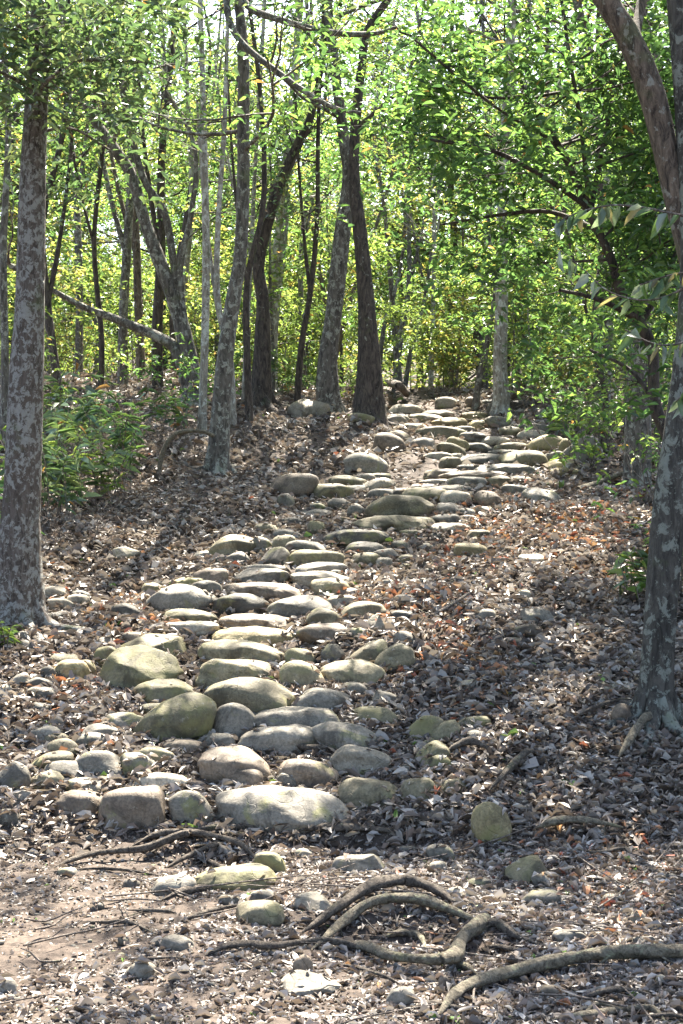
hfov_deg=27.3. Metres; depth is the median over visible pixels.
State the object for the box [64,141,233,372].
background tree
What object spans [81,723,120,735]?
river stone
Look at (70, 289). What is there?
sapling
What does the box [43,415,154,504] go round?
bamboo grass
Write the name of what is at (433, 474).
river stone
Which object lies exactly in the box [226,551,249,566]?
river stone
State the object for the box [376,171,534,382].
background tree
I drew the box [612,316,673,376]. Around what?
sapling
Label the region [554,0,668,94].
canopy tree
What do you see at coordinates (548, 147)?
tree
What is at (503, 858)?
river stone
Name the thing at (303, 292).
background tree
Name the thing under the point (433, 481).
river stone
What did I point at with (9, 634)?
bamboo grass
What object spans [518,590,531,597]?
river stone
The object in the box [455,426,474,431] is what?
river stone
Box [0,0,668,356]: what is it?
sky
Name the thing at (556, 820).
tree root
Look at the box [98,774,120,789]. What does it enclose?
river stone
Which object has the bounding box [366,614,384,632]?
river stone
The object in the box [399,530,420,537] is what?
river stone
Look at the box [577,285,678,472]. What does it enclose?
sapling
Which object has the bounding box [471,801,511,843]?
river stone
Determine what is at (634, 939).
river stone
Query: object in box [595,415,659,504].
shrub
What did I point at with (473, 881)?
river stone
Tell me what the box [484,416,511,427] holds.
river stone
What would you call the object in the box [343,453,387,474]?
river stone
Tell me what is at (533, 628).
river stone
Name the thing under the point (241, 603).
river stone
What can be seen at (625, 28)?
tree
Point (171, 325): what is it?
young tree
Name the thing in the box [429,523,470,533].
river stone
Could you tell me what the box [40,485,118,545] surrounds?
dry bush
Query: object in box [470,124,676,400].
sapling
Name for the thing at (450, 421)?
river stone
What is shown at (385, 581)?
river stone
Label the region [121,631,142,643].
river stone
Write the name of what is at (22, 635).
river stone
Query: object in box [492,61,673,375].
background tree
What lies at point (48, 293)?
tree
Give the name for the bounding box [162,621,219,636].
river stone
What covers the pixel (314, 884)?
fallen twigs
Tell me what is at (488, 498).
river stone
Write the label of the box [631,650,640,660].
river stone
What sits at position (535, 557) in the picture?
river stone
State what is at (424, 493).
river stone
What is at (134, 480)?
dry bush
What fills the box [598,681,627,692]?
river stone
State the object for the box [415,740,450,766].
river stone
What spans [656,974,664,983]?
river stone
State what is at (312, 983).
river stone
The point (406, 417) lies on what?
river stone
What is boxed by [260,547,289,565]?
river stone
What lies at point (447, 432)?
river stone
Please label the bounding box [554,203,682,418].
broadleaf sapling
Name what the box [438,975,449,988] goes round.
river stone
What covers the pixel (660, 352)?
sapling
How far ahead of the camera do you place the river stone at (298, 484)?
13.66 m
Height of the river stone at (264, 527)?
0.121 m
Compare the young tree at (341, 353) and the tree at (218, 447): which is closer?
the tree at (218, 447)
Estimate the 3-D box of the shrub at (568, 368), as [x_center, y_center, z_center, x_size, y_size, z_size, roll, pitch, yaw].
[3.126,-1.943,18.547,1.487,1.495,2.081,0,0,-40]
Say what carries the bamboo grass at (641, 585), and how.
on the ground at (56, 948)
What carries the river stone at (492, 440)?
on the ground at (56, 948)
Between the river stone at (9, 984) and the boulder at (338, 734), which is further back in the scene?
the boulder at (338, 734)
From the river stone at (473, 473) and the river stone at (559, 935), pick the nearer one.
the river stone at (559, 935)
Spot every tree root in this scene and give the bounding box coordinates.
[5,867,163,876]
[40,829,254,868]
[80,919,163,933]
[96,822,415,842]
[108,908,175,919]
[111,884,211,909]
[119,956,192,964]
[131,828,224,859]
[153,904,236,928]
[157,429,214,474]
[176,853,223,868]
[206,937,370,962]
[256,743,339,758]
[281,963,402,985]
[297,873,455,937]
[311,892,491,974]
[364,1000,490,1020]
[366,929,449,946]
[381,943,682,1018]
[416,918,538,955]
[448,736,494,751]
[465,941,544,958]
[487,748,535,797]
[535,816,622,835]
[553,1002,682,1023]
[560,699,629,731]
[568,847,650,855]
[572,986,656,1007]
[583,712,660,756]
[625,1012,682,1023]
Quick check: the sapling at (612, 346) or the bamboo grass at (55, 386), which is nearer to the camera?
the bamboo grass at (55, 386)
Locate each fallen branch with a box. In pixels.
[103,514,182,557]
[383,380,410,396]
[430,591,470,617]
[559,621,633,633]
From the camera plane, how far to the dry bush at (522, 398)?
19.12 m
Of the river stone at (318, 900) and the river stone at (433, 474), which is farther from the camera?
the river stone at (433, 474)
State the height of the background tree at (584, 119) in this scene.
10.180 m
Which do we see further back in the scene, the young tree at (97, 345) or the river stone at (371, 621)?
the young tree at (97, 345)
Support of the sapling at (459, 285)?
on the ground at (56, 948)
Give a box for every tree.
[0,0,153,371]
[0,0,157,343]
[0,0,278,652]
[0,0,395,405]
[0,0,445,482]
[0,1,196,344]
[0,2,184,388]
[0,6,158,366]
[0,9,88,331]
[0,20,18,442]
[0,21,25,308]
[0,51,131,190]
[0,142,151,372]
[1,0,138,373]
[1,1,236,385]
[2,0,146,398]
[9,141,152,377]
[10,73,175,372]
[12,0,259,375]
[19,0,305,433]
[21,0,264,170]
[21,125,130,365]
[24,0,384,421]
[47,94,316,374]
[48,1,273,370]
[59,17,146,373]
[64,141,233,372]
[77,0,389,424]
[81,0,284,391]
[84,4,285,382]
[86,112,171,307]
[94,80,285,373]
[107,30,427,386]
[117,0,384,377]
[120,0,417,399]
[131,13,265,187]
[131,169,313,371]
[143,0,285,339]
[144,1,289,371]
[155,0,392,414]
[168,172,387,377]
[169,29,426,384]
[171,0,407,391]
[172,1,378,400]
[194,146,335,383]
[195,0,679,462]
[211,0,416,412]
[223,119,410,386]
[252,0,366,307]
[252,139,339,380]
[266,64,362,358]
[273,0,609,386]
[274,92,511,375]
[276,2,414,386]
[280,4,401,387]
[281,176,439,387]
[290,0,647,388]
[295,68,519,388]
[299,0,551,417]
[303,12,430,377]
[309,0,436,382]
[317,0,492,429]
[321,0,478,355]
[328,0,459,386]
[333,100,510,386]
[341,54,383,179]
[362,10,595,350]
[365,5,530,391]
[368,0,579,387]
[368,83,443,367]
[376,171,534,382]
[379,0,663,403]
[382,22,455,387]
[402,79,590,386]
[418,157,549,350]
[424,107,596,409]
[442,1,668,333]
[443,0,563,382]
[443,4,669,389]
[443,58,519,385]
[455,0,550,383]
[470,8,654,449]
[473,0,569,388]
[487,0,586,368]
[489,165,675,378]
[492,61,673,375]
[495,0,674,486]
[501,0,679,264]
[517,0,621,273]
[541,93,679,372]
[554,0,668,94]
[570,44,625,181]
[597,0,682,758]
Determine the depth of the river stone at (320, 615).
9.09 m
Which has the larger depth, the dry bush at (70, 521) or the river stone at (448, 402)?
the river stone at (448, 402)
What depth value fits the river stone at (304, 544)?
11.06 m
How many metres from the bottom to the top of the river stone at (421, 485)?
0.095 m
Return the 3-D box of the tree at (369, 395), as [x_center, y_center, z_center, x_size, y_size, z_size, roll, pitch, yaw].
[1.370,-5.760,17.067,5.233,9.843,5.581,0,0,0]
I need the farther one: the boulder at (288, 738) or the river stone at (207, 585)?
the river stone at (207, 585)
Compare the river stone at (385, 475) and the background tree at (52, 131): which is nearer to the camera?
the river stone at (385, 475)
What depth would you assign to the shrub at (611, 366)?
16.82 m
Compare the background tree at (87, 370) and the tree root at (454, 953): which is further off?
the background tree at (87, 370)
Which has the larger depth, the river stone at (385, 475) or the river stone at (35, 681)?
the river stone at (385, 475)
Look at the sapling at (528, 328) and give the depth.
18.93 m
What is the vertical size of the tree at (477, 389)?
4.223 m
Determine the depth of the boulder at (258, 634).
9.05 m
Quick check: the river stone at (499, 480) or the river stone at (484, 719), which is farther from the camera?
the river stone at (499, 480)
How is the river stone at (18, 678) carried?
on the ground at (56, 948)
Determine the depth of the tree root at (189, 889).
5.73 m
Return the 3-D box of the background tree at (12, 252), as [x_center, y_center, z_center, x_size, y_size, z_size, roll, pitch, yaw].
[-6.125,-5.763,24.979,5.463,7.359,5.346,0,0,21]
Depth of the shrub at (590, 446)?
14.86 m
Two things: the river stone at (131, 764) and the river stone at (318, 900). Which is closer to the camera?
the river stone at (318, 900)
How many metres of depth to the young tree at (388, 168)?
30.50 m
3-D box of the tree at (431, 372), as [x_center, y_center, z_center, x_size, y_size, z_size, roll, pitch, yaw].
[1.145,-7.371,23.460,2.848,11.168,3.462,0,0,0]
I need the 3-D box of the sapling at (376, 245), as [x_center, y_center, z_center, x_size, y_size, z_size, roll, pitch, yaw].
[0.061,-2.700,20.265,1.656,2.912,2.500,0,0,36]
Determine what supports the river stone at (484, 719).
on the ground at (56, 948)
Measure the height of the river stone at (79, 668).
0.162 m
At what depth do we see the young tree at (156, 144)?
31.82 m
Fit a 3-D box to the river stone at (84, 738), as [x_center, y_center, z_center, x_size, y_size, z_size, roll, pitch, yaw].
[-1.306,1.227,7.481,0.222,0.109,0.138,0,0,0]
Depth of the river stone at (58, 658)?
8.53 m
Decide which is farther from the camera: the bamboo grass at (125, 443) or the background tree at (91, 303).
the background tree at (91, 303)
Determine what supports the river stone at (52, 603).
on the ground at (56, 948)
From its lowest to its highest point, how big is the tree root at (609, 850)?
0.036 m
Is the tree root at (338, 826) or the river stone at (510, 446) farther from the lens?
the river stone at (510, 446)
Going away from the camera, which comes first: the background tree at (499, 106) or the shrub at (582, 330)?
the shrub at (582, 330)
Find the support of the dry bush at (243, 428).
on the ground at (56, 948)
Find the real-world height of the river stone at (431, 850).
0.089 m
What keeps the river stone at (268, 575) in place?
on the ground at (56, 948)
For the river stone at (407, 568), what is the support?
on the ground at (56, 948)
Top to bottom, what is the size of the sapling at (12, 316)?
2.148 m
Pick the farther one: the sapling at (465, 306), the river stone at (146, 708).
the sapling at (465, 306)
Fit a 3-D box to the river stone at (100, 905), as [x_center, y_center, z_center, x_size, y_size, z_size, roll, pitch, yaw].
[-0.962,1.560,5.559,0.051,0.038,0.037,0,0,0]
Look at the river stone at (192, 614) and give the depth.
9.43 m
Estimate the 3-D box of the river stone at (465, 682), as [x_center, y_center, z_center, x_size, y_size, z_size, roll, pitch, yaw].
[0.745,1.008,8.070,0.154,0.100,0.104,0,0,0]
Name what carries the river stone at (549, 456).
on the ground at (56, 948)
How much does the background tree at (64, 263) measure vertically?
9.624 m
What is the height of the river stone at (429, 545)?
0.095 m
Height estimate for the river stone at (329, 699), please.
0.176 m
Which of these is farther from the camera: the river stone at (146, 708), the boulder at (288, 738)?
the river stone at (146, 708)
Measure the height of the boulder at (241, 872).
0.133 m
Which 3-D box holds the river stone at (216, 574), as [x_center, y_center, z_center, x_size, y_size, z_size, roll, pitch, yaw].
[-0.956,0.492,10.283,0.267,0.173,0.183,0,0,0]
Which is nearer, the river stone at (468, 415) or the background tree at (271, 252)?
the river stone at (468, 415)
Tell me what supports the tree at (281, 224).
on the ground at (56, 948)
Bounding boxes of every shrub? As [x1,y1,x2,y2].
[0,270,127,416]
[66,317,169,389]
[121,332,241,412]
[208,333,320,394]
[404,314,482,391]
[493,342,654,471]
[506,329,623,409]
[530,305,673,453]
[591,468,682,570]
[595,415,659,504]
[601,295,678,424]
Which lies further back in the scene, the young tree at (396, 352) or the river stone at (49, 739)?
the young tree at (396, 352)
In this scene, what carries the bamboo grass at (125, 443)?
on the ground at (56, 948)
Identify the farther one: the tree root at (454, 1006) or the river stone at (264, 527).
the river stone at (264, 527)
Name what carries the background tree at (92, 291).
on the ground at (56, 948)
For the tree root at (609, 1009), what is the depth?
4.43 m
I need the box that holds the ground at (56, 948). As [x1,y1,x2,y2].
[0,352,682,1023]
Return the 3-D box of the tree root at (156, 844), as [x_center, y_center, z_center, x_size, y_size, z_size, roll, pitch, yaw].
[-0.879,1.535,6.324,0.981,0.141,0.252,0,0,-19]
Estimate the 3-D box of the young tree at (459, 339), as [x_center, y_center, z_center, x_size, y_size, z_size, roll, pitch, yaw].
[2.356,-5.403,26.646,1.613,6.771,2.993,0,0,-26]
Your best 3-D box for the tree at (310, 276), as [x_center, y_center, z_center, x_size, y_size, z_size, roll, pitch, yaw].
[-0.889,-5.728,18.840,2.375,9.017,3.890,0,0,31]
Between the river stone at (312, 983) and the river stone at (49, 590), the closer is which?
the river stone at (312, 983)
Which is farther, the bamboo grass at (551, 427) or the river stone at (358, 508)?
the bamboo grass at (551, 427)
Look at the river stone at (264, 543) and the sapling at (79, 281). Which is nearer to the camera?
the river stone at (264, 543)
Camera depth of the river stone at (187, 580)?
10.18 m
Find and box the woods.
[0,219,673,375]
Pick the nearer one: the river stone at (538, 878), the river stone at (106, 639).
the river stone at (538, 878)
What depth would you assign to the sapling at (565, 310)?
18.95 m
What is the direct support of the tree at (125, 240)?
on the ground at (56, 948)
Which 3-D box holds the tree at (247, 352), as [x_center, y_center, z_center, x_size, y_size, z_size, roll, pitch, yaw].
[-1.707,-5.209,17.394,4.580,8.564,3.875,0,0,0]
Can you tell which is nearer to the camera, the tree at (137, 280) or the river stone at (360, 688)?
the river stone at (360, 688)
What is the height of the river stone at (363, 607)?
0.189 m
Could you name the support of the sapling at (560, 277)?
on the ground at (56, 948)
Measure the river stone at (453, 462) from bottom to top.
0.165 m
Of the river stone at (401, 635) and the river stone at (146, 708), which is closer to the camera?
the river stone at (146, 708)
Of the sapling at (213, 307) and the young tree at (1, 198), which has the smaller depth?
the sapling at (213, 307)
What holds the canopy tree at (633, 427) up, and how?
on the ground at (56, 948)
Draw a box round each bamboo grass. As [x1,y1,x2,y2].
[0,355,81,436]
[0,412,77,506]
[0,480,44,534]
[0,621,21,648]
[41,419,115,524]
[42,371,115,458]
[43,373,124,435]
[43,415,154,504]
[76,392,149,460]
[131,384,197,430]
[541,391,587,437]
[605,539,682,604]
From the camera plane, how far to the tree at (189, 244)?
20.97 m
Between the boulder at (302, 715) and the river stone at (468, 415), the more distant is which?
the river stone at (468, 415)
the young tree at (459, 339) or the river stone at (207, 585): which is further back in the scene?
the young tree at (459, 339)
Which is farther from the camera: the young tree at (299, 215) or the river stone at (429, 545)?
the young tree at (299, 215)
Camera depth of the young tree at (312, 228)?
29.75 m
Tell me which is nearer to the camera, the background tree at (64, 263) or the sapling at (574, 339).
the sapling at (574, 339)
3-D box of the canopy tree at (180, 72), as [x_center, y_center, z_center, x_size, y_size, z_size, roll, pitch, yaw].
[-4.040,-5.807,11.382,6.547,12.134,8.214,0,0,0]
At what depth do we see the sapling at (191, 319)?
26.29 m
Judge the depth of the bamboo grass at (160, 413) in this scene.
16.05 m
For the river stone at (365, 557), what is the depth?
11.10 m
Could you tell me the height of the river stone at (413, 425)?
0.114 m
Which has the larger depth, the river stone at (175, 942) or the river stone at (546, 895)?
the river stone at (546, 895)
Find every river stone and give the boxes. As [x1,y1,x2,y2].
[0,684,10,689]
[0,761,30,789]
[0,809,21,826]
[0,977,16,993]
[9,790,35,808]
[11,672,29,685]
[16,631,31,639]
[19,640,36,648]
[25,687,57,703]
[26,677,51,688]
[26,702,50,712]
[30,770,63,789]
[31,725,62,739]
[32,750,73,767]
[41,666,56,677]
[44,733,68,741]
[44,760,83,778]
[45,586,66,597]
[47,598,74,609]
[47,738,78,753]
[50,654,78,662]
[54,659,89,677]
[54,790,102,818]
[57,867,77,875]
[64,777,107,792]
[67,594,89,607]
[72,590,90,599]
[74,750,123,775]
[75,732,106,747]
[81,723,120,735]
[82,659,96,673]
[92,901,104,909]
[93,646,115,667]
[98,637,116,645]
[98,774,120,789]
[98,785,165,829]
[105,712,142,730]
[111,547,140,558]
[111,603,139,618]
[118,937,128,945]
[120,752,156,778]
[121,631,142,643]
[121,633,186,658]
[123,879,139,887]
[125,962,155,979]
[131,678,193,705]
[133,772,187,787]
[137,703,159,714]
[139,746,173,764]
[141,582,162,596]
[144,584,216,611]
[151,874,196,895]
[158,608,217,621]
[160,934,194,950]
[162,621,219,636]
[162,738,205,754]
[168,790,214,825]
[173,577,204,584]
[192,580,222,597]
[193,567,228,583]
[194,551,210,555]
[197,745,271,783]
[201,733,235,745]
[208,534,255,555]
[212,593,268,615]
[212,703,254,736]
[215,557,225,564]
[218,895,239,904]
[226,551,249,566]
[231,768,262,785]
[232,568,289,582]
[235,900,284,925]
[245,564,287,571]
[249,890,273,900]
[252,536,271,551]
[254,852,285,872]
[255,523,277,533]
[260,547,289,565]
[266,595,332,616]
[270,473,319,497]
[272,535,295,547]
[273,529,301,538]
[276,773,296,786]
[277,493,294,509]
[277,759,340,787]
[279,660,323,687]
[279,970,340,995]
[281,517,304,525]
[284,648,315,662]
[285,540,325,550]
[287,399,329,417]
[289,549,344,565]
[290,571,350,587]
[291,687,349,708]
[292,954,312,970]
[294,891,331,910]
[295,562,345,572]
[295,848,312,857]
[296,623,347,645]
[305,509,330,518]
[306,607,339,624]
[307,520,324,534]
[309,503,325,509]
[310,578,348,598]
[312,484,354,499]
[319,659,385,683]
[321,643,344,661]
[323,529,389,546]
[326,595,358,606]
[327,498,351,509]
[329,475,366,485]
[330,570,342,574]
[330,744,392,776]
[331,854,384,872]
[337,777,399,810]
[340,588,357,595]
[341,601,386,617]
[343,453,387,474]
[344,541,384,554]
[344,681,367,694]
[347,485,365,493]
[347,503,364,517]
[348,413,374,425]
[348,639,387,663]
[349,552,380,564]
[349,627,369,640]
[349,706,398,724]
[355,473,374,480]
[362,569,378,578]
[364,478,394,489]
[364,495,434,517]
[365,489,392,499]
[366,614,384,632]
[371,690,399,707]
[373,432,405,452]
[373,473,391,478]
[373,548,398,558]
[374,643,415,672]
[375,557,392,567]
[380,579,392,584]
[386,986,414,1003]
[387,414,408,422]
[387,416,406,423]
[387,610,411,622]
[388,404,424,414]
[389,430,410,440]
[389,540,408,550]
[393,488,407,494]
[393,631,416,647]
[394,595,413,602]
[396,554,412,563]
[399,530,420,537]
[399,564,411,569]
[399,846,415,850]
[400,777,436,803]
[401,765,415,772]
[402,487,446,502]
[404,423,426,428]
[406,715,443,739]
[408,414,442,421]
[410,437,434,450]
[411,484,435,487]
[415,426,465,439]
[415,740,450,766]
[417,479,446,483]
[417,543,433,549]
[421,410,454,417]
[423,469,460,479]
[424,452,452,459]
[424,755,451,772]
[425,719,460,743]
[426,844,454,860]
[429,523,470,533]
[429,861,445,868]
[431,417,466,426]
[431,532,444,539]
[432,514,459,522]
[434,485,471,490]
[434,502,458,514]
[435,397,456,408]
[437,443,466,455]
[438,457,460,468]
[438,470,507,478]
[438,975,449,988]
[439,490,471,502]
[440,777,467,795]
[445,436,469,450]
[445,476,487,485]
[448,887,469,896]
[451,453,463,457]
[453,543,486,556]
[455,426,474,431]
[457,464,479,470]
[458,432,486,442]
[458,679,482,689]
[458,716,490,727]
[459,508,474,515]
[460,412,487,421]
[461,454,500,464]
[462,515,478,519]
[464,397,481,407]
[465,730,485,736]
[468,530,490,538]
[468,878,490,885]
[469,420,485,430]
[469,443,492,452]
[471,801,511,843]
[474,464,538,474]
[474,490,501,505]
[475,506,491,511]
[475,609,495,620]
[481,436,509,445]
[482,400,491,406]
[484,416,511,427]
[486,403,511,413]
[486,449,517,454]
[487,475,511,486]
[494,442,526,450]
[496,856,515,863]
[498,426,520,437]
[498,450,548,467]
[501,484,527,493]
[504,855,548,883]
[506,637,527,644]
[509,475,531,483]
[510,399,531,409]
[510,424,527,429]
[515,624,542,636]
[517,430,546,438]
[518,554,545,563]
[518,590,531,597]
[519,608,554,623]
[521,487,560,500]
[521,889,561,904]
[527,435,562,450]
[528,423,551,432]
[531,873,549,884]
[534,407,558,418]
[540,985,558,993]
[545,451,564,460]
[545,459,579,469]
[549,467,579,475]
[552,929,586,941]
[558,438,571,451]
[563,436,602,462]
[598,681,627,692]
[602,893,619,899]
[610,703,631,719]
[630,911,645,921]
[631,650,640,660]
[631,936,655,942]
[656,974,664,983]
[663,873,675,878]
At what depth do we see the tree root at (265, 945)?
4.99 m
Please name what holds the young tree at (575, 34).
on the ground at (56, 948)
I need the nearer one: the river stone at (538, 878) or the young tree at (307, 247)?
the river stone at (538, 878)
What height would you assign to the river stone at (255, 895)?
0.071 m
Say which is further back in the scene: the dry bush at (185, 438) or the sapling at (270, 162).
the sapling at (270, 162)
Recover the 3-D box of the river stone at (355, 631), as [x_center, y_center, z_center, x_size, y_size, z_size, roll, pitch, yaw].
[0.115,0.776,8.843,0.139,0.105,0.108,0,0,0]
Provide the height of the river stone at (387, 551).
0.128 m
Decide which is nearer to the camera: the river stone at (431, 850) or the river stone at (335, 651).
the river stone at (431, 850)
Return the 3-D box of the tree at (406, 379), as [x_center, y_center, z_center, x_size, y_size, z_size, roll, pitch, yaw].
[1.397,-5.079,25.332,3.294,6.399,4.046,0,0,27]
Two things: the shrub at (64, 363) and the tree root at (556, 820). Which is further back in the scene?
the shrub at (64, 363)
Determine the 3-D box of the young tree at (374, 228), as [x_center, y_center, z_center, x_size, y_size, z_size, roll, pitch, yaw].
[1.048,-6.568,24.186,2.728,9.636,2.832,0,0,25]
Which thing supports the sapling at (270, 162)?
on the ground at (56, 948)
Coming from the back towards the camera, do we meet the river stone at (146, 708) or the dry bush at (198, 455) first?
the dry bush at (198, 455)
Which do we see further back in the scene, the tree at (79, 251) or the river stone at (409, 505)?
the tree at (79, 251)
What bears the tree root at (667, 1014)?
on the ground at (56, 948)
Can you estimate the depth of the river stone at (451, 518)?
12.48 m
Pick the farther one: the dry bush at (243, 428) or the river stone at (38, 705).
the dry bush at (243, 428)
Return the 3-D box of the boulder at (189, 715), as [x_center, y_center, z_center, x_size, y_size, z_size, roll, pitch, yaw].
[-0.901,1.160,7.637,0.470,0.362,0.354,0,0,36]
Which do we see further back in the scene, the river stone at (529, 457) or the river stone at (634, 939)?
the river stone at (529, 457)
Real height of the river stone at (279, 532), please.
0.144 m
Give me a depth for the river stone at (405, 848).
6.37 m
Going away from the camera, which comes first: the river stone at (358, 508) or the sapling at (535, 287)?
the river stone at (358, 508)
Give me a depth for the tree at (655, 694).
7.47 m
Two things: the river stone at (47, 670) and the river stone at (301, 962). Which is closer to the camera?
the river stone at (301, 962)
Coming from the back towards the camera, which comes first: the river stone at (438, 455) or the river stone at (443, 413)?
the river stone at (443, 413)
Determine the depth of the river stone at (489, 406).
19.22 m
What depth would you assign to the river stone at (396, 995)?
4.54 m
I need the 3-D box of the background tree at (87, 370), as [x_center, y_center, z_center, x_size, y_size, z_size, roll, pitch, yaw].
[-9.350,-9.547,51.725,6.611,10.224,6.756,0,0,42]
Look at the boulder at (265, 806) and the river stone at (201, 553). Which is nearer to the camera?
the boulder at (265, 806)
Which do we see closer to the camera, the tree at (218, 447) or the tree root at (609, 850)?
the tree root at (609, 850)
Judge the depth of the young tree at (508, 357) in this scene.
27.75 m
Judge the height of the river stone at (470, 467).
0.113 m
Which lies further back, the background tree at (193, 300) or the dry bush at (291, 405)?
the background tree at (193, 300)
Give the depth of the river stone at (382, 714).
7.70 m
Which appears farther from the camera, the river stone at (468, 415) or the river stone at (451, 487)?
the river stone at (468, 415)
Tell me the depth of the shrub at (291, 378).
20.17 m
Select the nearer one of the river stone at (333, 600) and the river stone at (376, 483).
the river stone at (333, 600)
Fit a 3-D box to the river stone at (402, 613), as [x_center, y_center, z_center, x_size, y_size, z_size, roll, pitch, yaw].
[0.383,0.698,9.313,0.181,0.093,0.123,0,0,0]
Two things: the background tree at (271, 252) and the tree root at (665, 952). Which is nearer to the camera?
the tree root at (665, 952)
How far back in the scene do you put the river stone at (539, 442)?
16.35 m
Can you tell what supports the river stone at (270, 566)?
on the ground at (56, 948)
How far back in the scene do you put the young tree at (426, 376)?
33.58 m
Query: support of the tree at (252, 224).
on the ground at (56, 948)
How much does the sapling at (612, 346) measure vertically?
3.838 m
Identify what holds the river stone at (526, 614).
on the ground at (56, 948)
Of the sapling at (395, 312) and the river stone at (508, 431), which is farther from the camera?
the sapling at (395, 312)
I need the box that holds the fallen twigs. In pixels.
[0,380,682,1023]
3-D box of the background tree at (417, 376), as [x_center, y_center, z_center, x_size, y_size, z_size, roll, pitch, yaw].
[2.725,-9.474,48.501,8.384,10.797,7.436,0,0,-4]
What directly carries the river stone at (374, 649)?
on the ground at (56, 948)
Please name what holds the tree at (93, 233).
on the ground at (56, 948)
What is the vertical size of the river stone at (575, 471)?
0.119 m
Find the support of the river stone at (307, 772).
on the ground at (56, 948)
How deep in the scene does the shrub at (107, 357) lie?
19.76 m
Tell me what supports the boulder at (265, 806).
on the ground at (56, 948)
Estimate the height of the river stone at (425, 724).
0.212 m
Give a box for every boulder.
[99,644,183,687]
[132,692,216,742]
[195,659,274,688]
[195,863,277,891]
[197,639,284,662]
[203,677,295,712]
[210,626,296,645]
[215,785,349,832]
[219,613,296,628]
[222,582,300,601]
[238,724,314,753]
[254,706,339,727]
[311,721,382,751]
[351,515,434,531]
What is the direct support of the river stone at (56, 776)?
on the ground at (56, 948)
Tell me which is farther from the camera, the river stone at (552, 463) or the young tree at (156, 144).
the young tree at (156, 144)
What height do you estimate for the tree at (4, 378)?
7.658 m
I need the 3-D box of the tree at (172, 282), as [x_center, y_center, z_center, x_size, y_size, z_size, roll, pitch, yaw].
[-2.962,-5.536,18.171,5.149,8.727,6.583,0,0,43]
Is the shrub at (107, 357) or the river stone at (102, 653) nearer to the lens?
the river stone at (102, 653)
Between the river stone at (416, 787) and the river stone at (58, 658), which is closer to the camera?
the river stone at (416, 787)
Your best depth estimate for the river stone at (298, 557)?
10.74 m
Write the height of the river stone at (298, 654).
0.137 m
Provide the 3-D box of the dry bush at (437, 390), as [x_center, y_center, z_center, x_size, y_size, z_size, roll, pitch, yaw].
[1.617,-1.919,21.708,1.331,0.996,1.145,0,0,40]
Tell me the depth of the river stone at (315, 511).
12.95 m
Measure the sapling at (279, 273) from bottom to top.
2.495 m
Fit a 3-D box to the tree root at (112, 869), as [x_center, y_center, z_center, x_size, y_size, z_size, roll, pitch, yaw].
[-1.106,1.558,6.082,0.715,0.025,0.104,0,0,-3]
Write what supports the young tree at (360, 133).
on the ground at (56, 948)
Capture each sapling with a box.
[0,268,15,371]
[7,172,133,373]
[44,269,104,371]
[83,261,167,372]
[133,254,253,360]
[147,126,355,353]
[183,59,343,395]
[187,204,337,350]
[208,246,303,378]
[242,285,320,382]
[255,107,410,338]
[269,219,406,396]
[375,299,442,393]
[392,270,515,388]
[418,133,584,391]
[428,211,597,384]
[437,215,577,372]
[461,239,566,398]
[465,203,582,412]
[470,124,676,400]
[472,278,556,383]
[486,204,626,385]
[487,275,560,398]
[492,257,621,395]
[513,114,652,401]
[515,287,593,400]
[522,299,607,402]
[541,156,673,424]
[552,98,674,437]
[552,104,677,341]
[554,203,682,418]
[570,123,679,400]
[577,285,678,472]
[597,316,675,470]
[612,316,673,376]
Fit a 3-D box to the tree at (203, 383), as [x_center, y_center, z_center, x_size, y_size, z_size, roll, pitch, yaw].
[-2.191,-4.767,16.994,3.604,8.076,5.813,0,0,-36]
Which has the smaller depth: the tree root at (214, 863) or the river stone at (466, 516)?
the tree root at (214, 863)
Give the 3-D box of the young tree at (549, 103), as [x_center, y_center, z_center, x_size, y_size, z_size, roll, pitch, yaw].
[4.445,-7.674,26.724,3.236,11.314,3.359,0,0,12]
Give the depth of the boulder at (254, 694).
7.83 m
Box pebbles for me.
[0,638,681,1023]
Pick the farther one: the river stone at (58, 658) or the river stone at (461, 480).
the river stone at (461, 480)
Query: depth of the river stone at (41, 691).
8.03 m
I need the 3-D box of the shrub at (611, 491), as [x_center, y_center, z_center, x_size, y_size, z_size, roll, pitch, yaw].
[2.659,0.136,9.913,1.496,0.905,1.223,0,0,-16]
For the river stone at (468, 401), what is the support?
on the ground at (56, 948)
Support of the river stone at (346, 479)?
on the ground at (56, 948)
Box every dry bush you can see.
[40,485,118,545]
[41,497,145,546]
[43,439,215,512]
[59,409,202,472]
[91,371,189,439]
[143,400,202,448]
[152,434,237,469]
[231,382,294,441]
[269,391,317,416]
[418,362,489,396]
[507,379,548,412]
[557,475,644,522]
[578,511,682,604]
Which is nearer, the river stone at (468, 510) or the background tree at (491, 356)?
the river stone at (468, 510)
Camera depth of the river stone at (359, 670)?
8.23 m
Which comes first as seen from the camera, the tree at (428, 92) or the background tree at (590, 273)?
the tree at (428, 92)
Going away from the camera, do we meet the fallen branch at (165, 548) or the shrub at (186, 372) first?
the fallen branch at (165, 548)
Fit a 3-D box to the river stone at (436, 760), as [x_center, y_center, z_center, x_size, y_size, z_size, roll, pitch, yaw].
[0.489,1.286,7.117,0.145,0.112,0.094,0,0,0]
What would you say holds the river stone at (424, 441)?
on the ground at (56, 948)
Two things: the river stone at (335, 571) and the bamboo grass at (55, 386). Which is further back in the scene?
the bamboo grass at (55, 386)
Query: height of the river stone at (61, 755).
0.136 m
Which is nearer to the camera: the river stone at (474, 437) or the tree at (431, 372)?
the river stone at (474, 437)

